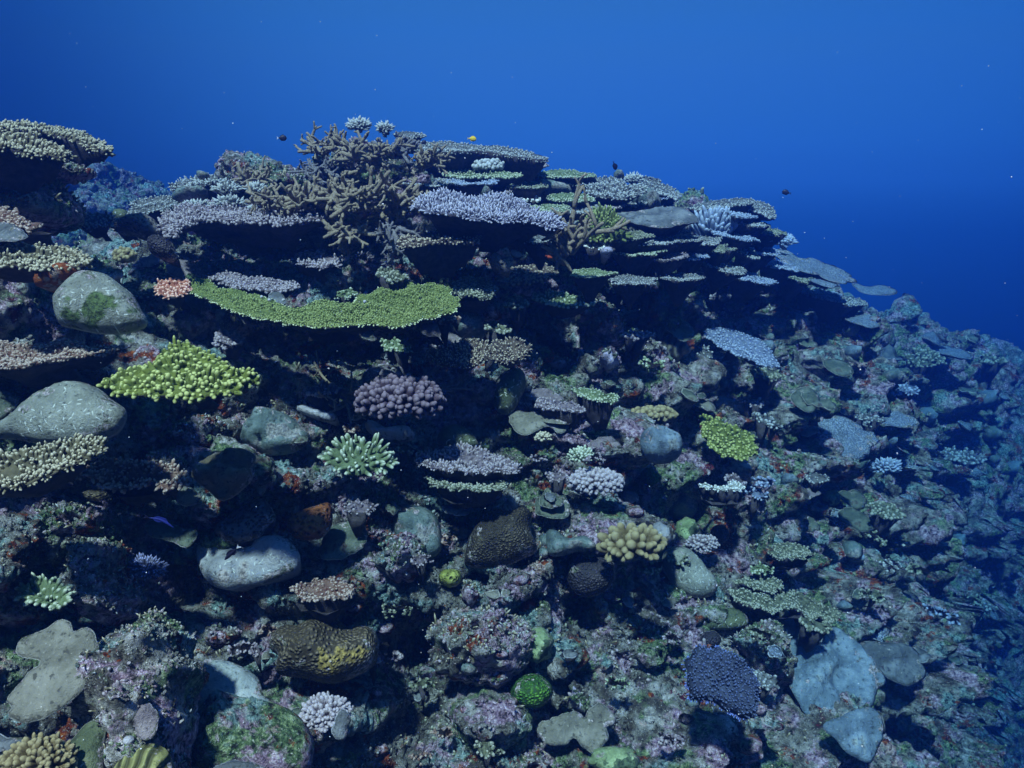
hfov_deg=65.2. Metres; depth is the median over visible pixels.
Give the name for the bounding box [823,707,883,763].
boulder coral
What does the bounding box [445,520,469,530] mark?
plate coral
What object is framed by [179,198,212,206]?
bushy coral
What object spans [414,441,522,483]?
table coral
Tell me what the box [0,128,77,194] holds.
table coral
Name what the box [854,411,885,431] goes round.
table coral
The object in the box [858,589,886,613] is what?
table coral
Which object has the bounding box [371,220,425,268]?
staghorn coral
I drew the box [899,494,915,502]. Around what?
plate coral
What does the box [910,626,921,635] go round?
plate coral
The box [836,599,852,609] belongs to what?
mound coral
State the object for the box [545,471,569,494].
table coral
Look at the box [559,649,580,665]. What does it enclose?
plate coral
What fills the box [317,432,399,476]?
branching coral
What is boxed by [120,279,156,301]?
encrusted coral ledge
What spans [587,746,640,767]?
boulder coral
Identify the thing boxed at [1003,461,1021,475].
mound coral
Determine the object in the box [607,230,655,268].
shelf coral
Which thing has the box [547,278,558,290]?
mound coral
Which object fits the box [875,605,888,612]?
plate coral
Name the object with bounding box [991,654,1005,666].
plate coral
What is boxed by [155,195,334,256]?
encrusted coral ledge
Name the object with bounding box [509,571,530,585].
mound coral
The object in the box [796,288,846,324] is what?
shelf coral
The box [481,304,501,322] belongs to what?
mound coral
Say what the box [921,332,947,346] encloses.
plate coral
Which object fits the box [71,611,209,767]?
reef rock
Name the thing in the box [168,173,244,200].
table coral
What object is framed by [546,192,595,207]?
table coral
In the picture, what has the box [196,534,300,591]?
boulder coral
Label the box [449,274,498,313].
encrusted coral ledge
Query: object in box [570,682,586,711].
reef rock
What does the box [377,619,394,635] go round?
mound coral
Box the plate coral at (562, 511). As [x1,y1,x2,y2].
[535,488,569,518]
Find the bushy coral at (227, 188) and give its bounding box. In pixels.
[210,181,242,196]
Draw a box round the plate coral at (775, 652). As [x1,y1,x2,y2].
[766,644,793,662]
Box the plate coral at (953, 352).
[928,345,971,359]
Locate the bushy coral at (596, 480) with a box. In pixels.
[567,466,624,494]
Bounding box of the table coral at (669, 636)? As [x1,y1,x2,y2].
[662,631,680,644]
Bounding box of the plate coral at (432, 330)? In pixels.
[420,321,461,346]
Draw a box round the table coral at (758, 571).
[749,561,774,579]
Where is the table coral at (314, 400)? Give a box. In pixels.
[304,380,341,423]
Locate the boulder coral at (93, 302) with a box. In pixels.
[52,270,147,334]
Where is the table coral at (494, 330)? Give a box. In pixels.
[483,320,511,344]
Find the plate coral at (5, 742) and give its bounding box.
[0,733,22,750]
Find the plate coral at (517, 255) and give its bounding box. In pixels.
[510,248,522,261]
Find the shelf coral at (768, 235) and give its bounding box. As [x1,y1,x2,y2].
[754,228,787,251]
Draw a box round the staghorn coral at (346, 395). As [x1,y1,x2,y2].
[296,350,378,423]
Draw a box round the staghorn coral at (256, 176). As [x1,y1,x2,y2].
[231,155,276,185]
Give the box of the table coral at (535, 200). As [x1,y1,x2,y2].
[510,195,540,204]
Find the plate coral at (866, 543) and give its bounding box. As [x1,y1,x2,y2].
[858,537,875,548]
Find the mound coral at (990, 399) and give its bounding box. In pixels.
[977,390,997,407]
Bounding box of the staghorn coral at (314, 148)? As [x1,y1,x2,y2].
[294,121,338,160]
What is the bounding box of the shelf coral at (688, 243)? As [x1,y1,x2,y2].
[655,234,705,253]
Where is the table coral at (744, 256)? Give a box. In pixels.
[732,247,760,266]
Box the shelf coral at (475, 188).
[443,178,499,196]
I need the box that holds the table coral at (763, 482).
[751,476,775,488]
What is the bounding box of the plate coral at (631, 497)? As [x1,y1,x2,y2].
[618,491,644,503]
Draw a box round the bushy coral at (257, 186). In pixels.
[242,180,267,197]
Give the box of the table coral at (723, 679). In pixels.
[681,644,760,722]
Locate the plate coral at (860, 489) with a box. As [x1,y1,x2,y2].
[852,485,868,493]
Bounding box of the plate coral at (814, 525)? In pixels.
[805,516,819,532]
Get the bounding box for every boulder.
[198,658,275,709]
[320,521,367,559]
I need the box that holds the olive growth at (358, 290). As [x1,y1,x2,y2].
[0,140,1006,767]
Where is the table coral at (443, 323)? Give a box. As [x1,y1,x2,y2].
[435,316,461,346]
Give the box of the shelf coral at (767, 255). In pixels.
[745,247,780,272]
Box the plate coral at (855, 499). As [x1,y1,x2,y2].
[839,489,866,509]
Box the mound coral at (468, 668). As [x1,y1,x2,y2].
[459,663,477,674]
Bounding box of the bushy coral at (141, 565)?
[127,553,169,580]
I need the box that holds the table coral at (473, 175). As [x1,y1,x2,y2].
[442,168,522,189]
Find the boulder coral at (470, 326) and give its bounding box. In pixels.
[449,311,485,341]
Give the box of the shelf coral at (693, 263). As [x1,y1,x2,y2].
[676,252,709,273]
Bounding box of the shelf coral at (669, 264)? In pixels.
[652,252,688,288]
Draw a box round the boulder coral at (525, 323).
[513,311,528,330]
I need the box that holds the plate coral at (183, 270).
[165,259,206,279]
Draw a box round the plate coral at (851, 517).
[838,507,873,531]
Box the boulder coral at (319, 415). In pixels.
[295,405,339,426]
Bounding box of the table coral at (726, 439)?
[699,413,758,461]
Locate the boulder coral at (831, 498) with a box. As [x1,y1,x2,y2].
[821,490,840,506]
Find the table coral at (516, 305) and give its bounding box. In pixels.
[502,293,528,334]
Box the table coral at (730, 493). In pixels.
[698,479,745,508]
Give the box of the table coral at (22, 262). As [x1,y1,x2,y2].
[0,241,93,282]
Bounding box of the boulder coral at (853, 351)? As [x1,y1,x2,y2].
[844,345,861,357]
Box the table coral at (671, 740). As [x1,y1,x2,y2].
[657,732,686,749]
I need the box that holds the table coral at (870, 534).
[859,530,886,546]
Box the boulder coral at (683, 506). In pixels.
[668,495,697,518]
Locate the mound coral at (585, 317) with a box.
[574,307,593,326]
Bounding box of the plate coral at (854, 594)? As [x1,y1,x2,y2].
[849,587,867,600]
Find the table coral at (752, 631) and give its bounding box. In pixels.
[746,624,773,641]
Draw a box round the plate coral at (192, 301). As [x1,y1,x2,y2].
[184,294,210,321]
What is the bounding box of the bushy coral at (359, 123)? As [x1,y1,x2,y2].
[345,116,371,132]
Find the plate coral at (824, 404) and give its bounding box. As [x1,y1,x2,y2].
[801,392,837,410]
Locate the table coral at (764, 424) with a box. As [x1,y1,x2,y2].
[751,411,782,447]
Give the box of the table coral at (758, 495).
[745,485,768,524]
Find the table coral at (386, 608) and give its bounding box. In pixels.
[381,603,412,618]
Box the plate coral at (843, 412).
[838,408,855,415]
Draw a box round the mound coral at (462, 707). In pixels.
[456,702,466,712]
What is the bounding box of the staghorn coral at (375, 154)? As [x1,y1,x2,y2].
[335,137,415,181]
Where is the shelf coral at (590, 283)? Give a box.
[569,268,617,303]
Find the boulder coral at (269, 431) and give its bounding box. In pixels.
[240,406,309,455]
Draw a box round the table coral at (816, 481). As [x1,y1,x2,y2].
[805,472,829,492]
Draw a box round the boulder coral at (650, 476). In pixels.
[640,467,661,485]
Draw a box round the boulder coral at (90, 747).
[70,720,105,767]
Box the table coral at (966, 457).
[940,445,987,485]
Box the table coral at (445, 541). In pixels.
[441,534,457,549]
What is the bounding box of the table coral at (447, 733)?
[429,726,452,738]
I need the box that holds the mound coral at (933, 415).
[919,407,938,423]
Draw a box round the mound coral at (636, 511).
[624,505,643,517]
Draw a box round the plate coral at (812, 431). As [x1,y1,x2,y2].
[799,426,823,438]
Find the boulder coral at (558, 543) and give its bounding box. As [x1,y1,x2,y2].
[546,529,595,556]
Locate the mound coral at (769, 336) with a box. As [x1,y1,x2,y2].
[765,333,774,340]
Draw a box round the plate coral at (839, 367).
[823,359,853,376]
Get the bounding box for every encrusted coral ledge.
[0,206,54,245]
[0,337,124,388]
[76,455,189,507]
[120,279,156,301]
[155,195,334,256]
[204,270,300,298]
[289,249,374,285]
[289,576,356,623]
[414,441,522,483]
[423,472,510,508]
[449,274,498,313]
[476,188,513,196]
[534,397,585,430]
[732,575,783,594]
[761,542,815,570]
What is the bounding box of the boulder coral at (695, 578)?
[662,546,717,597]
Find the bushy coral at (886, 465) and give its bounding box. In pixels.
[868,456,901,473]
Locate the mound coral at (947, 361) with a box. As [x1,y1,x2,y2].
[936,356,951,369]
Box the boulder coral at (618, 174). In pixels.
[613,169,623,179]
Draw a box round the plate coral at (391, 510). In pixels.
[378,502,405,517]
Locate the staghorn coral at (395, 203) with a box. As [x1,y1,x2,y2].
[359,169,428,223]
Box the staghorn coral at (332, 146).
[322,123,369,170]
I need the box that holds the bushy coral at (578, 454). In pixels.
[566,445,594,463]
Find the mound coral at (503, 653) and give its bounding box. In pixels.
[494,648,508,658]
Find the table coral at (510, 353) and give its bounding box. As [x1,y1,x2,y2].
[489,336,532,368]
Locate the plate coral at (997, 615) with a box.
[985,610,1004,619]
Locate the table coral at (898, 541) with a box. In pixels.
[890,536,910,548]
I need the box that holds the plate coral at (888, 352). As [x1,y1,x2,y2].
[880,344,902,361]
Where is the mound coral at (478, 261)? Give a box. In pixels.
[472,256,484,266]
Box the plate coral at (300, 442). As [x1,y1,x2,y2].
[294,436,311,449]
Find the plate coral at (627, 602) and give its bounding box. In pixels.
[613,596,639,611]
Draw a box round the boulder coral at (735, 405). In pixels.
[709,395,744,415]
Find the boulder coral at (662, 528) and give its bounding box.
[653,522,671,544]
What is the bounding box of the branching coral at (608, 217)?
[575,201,633,243]
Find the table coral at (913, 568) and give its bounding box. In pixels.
[905,562,929,575]
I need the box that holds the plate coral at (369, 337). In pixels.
[360,329,382,344]
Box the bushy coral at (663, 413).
[631,405,678,421]
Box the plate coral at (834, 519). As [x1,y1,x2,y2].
[824,508,848,530]
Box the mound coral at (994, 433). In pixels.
[981,425,1003,442]
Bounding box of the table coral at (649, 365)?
[638,356,665,372]
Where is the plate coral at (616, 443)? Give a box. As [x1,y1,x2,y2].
[588,436,624,447]
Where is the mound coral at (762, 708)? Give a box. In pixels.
[756,701,766,715]
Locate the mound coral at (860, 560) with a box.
[846,555,865,562]
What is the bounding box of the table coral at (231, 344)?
[212,329,246,361]
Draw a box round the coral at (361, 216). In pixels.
[274,139,423,224]
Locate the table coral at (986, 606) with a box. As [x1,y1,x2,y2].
[974,599,997,626]
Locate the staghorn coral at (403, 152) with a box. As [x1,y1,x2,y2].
[371,131,420,164]
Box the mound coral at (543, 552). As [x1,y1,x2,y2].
[536,547,548,557]
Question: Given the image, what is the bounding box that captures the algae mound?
[194,689,313,767]
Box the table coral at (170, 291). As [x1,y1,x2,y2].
[153,277,192,309]
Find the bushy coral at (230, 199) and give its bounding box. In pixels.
[211,192,246,207]
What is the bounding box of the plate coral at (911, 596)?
[901,590,920,601]
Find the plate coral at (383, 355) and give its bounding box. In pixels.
[380,353,387,359]
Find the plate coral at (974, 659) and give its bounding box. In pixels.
[967,658,985,663]
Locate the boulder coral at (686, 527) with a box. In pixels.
[675,517,698,539]
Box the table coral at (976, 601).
[960,593,981,606]
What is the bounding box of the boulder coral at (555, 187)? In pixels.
[538,179,571,203]
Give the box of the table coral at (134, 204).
[129,195,173,209]
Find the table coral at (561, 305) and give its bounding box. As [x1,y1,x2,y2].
[532,288,595,318]
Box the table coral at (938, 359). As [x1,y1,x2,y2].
[911,347,946,377]
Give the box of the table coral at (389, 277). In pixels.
[375,266,408,289]
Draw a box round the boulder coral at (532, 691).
[510,673,552,708]
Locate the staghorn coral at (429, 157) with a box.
[410,143,455,175]
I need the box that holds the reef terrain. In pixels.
[0,150,1023,767]
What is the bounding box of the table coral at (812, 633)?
[797,616,832,652]
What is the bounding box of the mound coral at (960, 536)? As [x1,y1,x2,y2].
[953,533,964,546]
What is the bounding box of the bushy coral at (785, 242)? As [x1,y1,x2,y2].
[775,233,799,249]
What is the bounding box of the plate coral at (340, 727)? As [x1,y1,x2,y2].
[331,708,350,740]
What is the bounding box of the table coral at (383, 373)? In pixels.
[379,369,392,377]
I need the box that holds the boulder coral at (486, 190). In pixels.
[481,185,490,195]
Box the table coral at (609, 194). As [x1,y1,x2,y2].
[585,182,647,205]
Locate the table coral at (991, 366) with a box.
[979,353,1007,382]
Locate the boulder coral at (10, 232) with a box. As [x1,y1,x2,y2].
[0,222,27,244]
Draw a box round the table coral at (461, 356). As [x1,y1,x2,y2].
[422,337,493,374]
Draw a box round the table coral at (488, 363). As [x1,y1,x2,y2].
[485,346,492,371]
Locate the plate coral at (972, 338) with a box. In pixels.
[957,334,979,343]
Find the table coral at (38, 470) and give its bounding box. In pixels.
[0,433,108,497]
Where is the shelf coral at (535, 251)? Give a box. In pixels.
[524,235,551,270]
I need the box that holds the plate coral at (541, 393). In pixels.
[524,388,562,401]
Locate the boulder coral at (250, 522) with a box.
[214,498,275,544]
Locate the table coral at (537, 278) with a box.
[500,262,558,289]
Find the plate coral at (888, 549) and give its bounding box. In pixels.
[878,546,900,551]
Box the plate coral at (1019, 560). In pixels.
[1008,557,1023,567]
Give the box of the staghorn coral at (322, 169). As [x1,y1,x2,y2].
[289,155,347,185]
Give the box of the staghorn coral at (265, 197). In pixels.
[242,181,301,218]
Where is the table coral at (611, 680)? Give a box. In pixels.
[605,676,630,691]
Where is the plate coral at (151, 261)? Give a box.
[138,254,163,268]
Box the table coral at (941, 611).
[922,603,960,625]
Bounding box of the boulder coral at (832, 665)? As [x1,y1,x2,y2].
[772,611,885,714]
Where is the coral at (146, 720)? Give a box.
[133,701,159,740]
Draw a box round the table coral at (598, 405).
[571,387,619,431]
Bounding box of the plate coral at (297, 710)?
[291,707,301,714]
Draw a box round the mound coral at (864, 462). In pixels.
[858,458,869,469]
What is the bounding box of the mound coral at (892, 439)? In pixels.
[886,435,897,447]
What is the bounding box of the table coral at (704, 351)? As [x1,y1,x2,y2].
[694,345,712,358]
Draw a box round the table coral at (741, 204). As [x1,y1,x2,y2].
[687,197,756,214]
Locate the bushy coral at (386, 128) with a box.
[374,120,394,136]
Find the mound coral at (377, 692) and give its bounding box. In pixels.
[371,687,383,697]
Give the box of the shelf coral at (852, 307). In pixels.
[822,296,867,329]
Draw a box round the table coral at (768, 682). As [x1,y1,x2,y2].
[753,669,779,701]
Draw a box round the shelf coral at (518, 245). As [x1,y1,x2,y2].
[507,235,533,260]
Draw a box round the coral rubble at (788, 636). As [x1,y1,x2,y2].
[0,136,1008,767]
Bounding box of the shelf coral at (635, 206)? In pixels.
[596,201,647,231]
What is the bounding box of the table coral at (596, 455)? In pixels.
[583,452,603,465]
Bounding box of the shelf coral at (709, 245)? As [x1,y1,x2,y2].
[687,235,722,271]
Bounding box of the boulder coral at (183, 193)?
[171,185,208,202]
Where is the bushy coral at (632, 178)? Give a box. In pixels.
[623,171,644,184]
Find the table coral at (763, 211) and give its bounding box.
[749,200,776,221]
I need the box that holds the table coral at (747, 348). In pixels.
[703,327,779,368]
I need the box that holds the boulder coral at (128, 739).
[123,735,135,744]
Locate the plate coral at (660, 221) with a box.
[616,206,698,236]
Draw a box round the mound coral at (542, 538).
[539,533,545,545]
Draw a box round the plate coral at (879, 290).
[852,283,896,295]
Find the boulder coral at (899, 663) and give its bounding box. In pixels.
[859,641,926,685]
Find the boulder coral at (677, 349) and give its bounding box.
[661,334,689,360]
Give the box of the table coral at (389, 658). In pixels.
[384,650,403,663]
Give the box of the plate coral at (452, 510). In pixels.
[442,504,469,516]
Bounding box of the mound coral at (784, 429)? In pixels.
[776,425,789,434]
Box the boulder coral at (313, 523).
[287,502,332,539]
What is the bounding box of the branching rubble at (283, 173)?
[1,141,1020,767]
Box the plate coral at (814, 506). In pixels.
[806,502,827,510]
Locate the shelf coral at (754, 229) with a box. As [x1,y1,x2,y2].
[733,220,770,237]
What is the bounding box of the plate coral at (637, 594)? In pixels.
[622,591,647,599]
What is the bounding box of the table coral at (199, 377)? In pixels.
[96,335,259,409]
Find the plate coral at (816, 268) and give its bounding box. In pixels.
[777,248,856,287]
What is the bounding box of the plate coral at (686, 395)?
[678,388,706,403]
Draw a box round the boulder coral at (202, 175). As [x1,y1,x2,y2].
[196,170,209,180]
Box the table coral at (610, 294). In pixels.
[599,281,625,308]
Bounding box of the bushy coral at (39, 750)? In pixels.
[0,731,78,767]
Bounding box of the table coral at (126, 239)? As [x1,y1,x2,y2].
[110,212,138,241]
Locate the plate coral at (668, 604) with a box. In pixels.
[658,597,677,610]
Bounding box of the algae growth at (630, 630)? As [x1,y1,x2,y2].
[0,136,1022,767]
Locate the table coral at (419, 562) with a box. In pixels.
[410,552,433,584]
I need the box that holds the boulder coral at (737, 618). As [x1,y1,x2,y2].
[705,607,748,629]
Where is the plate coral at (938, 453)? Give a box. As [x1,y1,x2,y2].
[934,450,944,457]
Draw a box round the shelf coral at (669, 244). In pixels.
[636,236,682,272]
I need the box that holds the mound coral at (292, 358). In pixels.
[288,354,302,364]
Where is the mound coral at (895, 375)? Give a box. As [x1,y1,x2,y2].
[882,368,903,383]
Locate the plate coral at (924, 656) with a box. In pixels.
[913,646,932,662]
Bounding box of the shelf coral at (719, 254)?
[703,243,736,274]
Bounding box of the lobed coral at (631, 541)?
[596,522,667,562]
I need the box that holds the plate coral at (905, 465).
[896,457,918,472]
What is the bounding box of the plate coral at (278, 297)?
[268,292,286,305]
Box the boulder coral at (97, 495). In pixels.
[82,490,120,503]
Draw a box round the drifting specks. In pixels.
[35,21,1017,749]
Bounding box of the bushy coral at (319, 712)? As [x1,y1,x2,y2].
[298,691,353,732]
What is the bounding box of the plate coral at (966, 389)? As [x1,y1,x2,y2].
[959,384,978,397]
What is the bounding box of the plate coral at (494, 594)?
[485,588,511,601]
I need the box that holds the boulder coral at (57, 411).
[0,381,126,443]
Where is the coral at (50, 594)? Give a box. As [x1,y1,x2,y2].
[13,572,76,612]
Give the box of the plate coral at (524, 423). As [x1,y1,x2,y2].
[507,410,568,434]
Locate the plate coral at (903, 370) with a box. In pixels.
[898,368,913,375]
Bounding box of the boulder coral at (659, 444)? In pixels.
[640,425,681,463]
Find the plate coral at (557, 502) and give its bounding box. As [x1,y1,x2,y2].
[539,492,563,508]
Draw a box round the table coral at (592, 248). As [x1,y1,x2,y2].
[583,241,609,261]
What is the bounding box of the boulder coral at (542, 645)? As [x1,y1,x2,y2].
[530,627,553,662]
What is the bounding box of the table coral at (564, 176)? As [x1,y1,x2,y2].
[536,169,596,192]
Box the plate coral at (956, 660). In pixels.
[948,655,963,664]
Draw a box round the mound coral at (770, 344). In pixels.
[763,340,774,353]
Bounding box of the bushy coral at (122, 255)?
[111,246,137,263]
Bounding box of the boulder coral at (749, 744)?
[735,733,761,755]
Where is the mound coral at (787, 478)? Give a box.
[781,473,798,484]
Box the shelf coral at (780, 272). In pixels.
[759,259,798,293]
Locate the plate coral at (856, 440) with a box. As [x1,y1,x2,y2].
[813,415,880,459]
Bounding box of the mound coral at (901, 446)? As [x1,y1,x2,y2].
[897,444,907,448]
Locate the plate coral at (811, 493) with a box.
[803,487,820,498]
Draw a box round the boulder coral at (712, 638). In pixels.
[700,630,720,647]
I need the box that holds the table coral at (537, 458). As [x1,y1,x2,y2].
[530,454,547,463]
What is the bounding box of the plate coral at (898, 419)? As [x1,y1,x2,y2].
[880,411,919,427]
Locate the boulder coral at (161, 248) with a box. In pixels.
[147,234,180,267]
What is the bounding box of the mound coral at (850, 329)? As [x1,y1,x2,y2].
[842,322,859,337]
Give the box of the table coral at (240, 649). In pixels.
[227,640,261,673]
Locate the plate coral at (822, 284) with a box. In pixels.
[809,278,838,288]
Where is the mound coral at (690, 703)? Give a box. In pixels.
[685,697,699,706]
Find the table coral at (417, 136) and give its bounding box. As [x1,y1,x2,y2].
[393,131,426,153]
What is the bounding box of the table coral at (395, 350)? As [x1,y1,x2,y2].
[380,337,412,373]
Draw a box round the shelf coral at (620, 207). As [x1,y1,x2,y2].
[590,202,629,211]
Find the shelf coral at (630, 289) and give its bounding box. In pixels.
[608,274,657,309]
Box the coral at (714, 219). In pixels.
[691,205,738,236]
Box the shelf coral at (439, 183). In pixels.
[402,177,453,193]
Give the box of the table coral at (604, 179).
[575,175,625,201]
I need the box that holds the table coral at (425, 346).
[420,342,444,352]
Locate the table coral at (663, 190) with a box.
[632,181,680,203]
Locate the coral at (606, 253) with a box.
[600,247,614,264]
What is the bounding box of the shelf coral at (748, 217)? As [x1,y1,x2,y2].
[717,206,758,223]
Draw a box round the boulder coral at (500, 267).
[488,252,510,278]
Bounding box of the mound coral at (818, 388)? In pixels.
[814,385,821,391]
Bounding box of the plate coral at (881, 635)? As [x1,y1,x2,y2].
[871,625,889,641]
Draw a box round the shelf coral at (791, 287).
[779,274,815,303]
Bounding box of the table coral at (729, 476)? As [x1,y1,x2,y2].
[723,472,746,505]
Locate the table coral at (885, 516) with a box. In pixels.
[867,501,906,541]
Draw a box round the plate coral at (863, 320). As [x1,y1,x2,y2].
[845,314,880,327]
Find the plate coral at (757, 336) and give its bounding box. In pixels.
[751,334,764,339]
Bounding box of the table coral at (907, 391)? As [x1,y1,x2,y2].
[886,382,919,399]
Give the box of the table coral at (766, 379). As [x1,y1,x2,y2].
[750,366,785,403]
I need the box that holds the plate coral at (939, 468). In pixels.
[930,464,946,471]
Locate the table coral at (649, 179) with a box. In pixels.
[643,175,661,182]
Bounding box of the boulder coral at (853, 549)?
[842,540,862,559]
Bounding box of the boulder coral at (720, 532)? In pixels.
[709,524,728,543]
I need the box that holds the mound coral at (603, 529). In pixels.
[597,527,608,533]
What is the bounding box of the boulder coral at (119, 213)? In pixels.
[112,208,127,218]
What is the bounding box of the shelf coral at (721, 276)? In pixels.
[701,262,746,294]
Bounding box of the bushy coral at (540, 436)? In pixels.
[534,431,551,442]
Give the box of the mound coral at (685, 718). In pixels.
[678,713,691,723]
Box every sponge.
[33,262,80,292]
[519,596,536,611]
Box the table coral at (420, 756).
[408,752,432,765]
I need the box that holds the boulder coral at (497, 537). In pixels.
[464,505,536,568]
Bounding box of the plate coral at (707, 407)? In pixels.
[692,399,715,413]
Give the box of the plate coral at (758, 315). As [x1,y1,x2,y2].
[753,311,774,324]
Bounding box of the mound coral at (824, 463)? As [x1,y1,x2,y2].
[817,460,827,468]
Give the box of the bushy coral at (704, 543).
[685,534,719,551]
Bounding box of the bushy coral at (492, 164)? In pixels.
[471,158,504,170]
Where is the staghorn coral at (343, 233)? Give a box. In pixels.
[321,219,383,256]
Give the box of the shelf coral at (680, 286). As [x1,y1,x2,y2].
[656,272,705,306]
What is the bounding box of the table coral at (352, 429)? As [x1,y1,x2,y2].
[342,421,360,439]
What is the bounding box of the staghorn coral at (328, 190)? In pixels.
[309,171,363,208]
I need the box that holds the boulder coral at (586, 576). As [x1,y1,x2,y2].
[565,552,614,596]
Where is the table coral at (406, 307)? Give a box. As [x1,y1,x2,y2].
[188,277,460,343]
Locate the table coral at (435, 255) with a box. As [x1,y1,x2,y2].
[396,229,482,280]
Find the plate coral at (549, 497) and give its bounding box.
[544,492,555,501]
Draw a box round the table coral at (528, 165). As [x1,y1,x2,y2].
[413,140,548,190]
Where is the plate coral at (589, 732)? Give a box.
[537,702,615,753]
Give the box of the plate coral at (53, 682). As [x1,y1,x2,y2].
[6,619,98,723]
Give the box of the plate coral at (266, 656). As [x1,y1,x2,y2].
[261,651,274,663]
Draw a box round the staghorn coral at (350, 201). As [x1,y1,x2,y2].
[301,163,406,224]
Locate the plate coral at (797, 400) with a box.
[790,387,819,412]
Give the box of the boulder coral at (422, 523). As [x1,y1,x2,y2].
[393,505,441,558]
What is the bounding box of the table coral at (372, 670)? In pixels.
[368,658,381,685]
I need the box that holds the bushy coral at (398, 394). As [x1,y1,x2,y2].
[353,371,446,419]
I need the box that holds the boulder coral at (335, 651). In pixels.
[269,618,378,683]
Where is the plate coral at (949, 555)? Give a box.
[941,551,962,561]
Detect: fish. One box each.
[144,514,173,527]
[224,545,240,559]
[277,134,286,140]
[467,136,475,140]
[782,189,790,194]
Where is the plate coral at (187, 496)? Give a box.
[174,486,201,506]
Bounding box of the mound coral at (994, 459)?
[987,454,1001,465]
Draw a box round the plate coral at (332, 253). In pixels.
[314,249,338,255]
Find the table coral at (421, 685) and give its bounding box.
[409,677,431,711]
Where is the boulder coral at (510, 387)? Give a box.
[493,368,525,414]
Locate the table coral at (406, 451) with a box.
[395,444,422,479]
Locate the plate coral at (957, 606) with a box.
[951,601,969,608]
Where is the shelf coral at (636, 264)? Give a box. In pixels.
[613,249,667,275]
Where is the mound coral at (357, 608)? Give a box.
[345,602,363,615]
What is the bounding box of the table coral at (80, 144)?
[0,119,115,167]
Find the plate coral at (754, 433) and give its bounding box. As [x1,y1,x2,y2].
[742,428,757,441]
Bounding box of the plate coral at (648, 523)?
[635,521,652,525]
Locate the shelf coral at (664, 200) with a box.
[659,195,681,205]
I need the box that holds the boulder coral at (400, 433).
[364,420,414,441]
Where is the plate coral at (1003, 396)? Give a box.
[997,393,1011,400]
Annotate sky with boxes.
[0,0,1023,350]
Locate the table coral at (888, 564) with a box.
[878,558,902,573]
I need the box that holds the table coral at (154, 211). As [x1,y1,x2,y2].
[127,200,177,223]
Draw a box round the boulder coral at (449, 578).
[439,569,461,587]
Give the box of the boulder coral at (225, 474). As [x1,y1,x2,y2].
[192,448,255,500]
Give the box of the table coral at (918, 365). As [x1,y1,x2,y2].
[904,353,935,374]
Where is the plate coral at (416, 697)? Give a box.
[410,690,428,704]
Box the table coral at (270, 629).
[257,624,277,636]
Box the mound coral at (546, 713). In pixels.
[541,708,551,720]
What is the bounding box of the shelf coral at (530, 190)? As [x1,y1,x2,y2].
[504,181,547,199]
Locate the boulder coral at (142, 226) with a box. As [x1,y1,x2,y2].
[113,213,162,240]
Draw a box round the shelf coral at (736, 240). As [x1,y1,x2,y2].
[708,228,760,263]
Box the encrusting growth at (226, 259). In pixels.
[0,153,1023,767]
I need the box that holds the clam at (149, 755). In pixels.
[114,743,174,767]
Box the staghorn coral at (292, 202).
[260,172,346,225]
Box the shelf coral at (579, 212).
[553,204,598,219]
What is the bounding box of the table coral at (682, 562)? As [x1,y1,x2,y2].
[666,553,690,566]
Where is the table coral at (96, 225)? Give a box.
[80,210,115,240]
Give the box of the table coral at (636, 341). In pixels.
[622,328,654,367]
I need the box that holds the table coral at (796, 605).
[727,587,841,626]
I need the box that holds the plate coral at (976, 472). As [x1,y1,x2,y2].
[969,468,986,477]
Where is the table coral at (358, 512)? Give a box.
[343,498,378,537]
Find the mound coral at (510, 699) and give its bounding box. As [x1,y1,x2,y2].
[504,696,517,704]
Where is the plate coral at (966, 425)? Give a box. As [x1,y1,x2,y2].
[955,419,977,432]
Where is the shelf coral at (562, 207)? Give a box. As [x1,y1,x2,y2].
[530,204,569,220]
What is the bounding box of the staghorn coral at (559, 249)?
[538,173,630,271]
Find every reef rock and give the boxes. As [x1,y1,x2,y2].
[0,166,96,235]
[0,604,53,627]
[28,503,110,536]
[62,541,145,626]
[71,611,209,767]
[145,454,186,471]
[172,420,224,447]
[186,501,225,528]
[199,307,215,323]
[202,627,240,647]
[375,536,425,583]
[429,610,532,689]
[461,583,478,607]
[496,749,550,767]
[548,360,566,370]
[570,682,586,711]
[582,297,624,348]
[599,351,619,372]
[620,342,677,376]
[730,634,788,680]
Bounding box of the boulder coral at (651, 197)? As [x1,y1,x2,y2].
[632,188,660,209]
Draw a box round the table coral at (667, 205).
[662,203,673,206]
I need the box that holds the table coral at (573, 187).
[565,183,585,192]
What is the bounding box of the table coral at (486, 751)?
[473,740,504,767]
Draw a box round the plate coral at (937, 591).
[931,587,947,593]
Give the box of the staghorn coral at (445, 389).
[385,344,474,395]
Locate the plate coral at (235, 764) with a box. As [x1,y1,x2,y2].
[214,760,265,767]
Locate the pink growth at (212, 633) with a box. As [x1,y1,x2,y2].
[26,141,1021,767]
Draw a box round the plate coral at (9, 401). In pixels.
[0,391,26,418]
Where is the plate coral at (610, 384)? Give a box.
[601,380,618,391]
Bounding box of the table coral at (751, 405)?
[736,393,763,417]
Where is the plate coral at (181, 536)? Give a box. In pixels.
[145,520,197,547]
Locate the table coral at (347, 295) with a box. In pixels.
[334,287,357,302]
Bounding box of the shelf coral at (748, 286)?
[728,270,778,304]
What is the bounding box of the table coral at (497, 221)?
[409,186,567,252]
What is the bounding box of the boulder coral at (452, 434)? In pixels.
[437,424,478,446]
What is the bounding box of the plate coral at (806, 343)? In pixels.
[799,339,817,348]
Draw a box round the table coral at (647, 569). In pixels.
[636,562,662,574]
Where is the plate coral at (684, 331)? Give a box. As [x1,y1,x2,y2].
[662,319,694,341]
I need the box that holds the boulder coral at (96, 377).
[77,366,113,387]
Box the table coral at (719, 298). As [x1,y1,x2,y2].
[704,286,731,314]

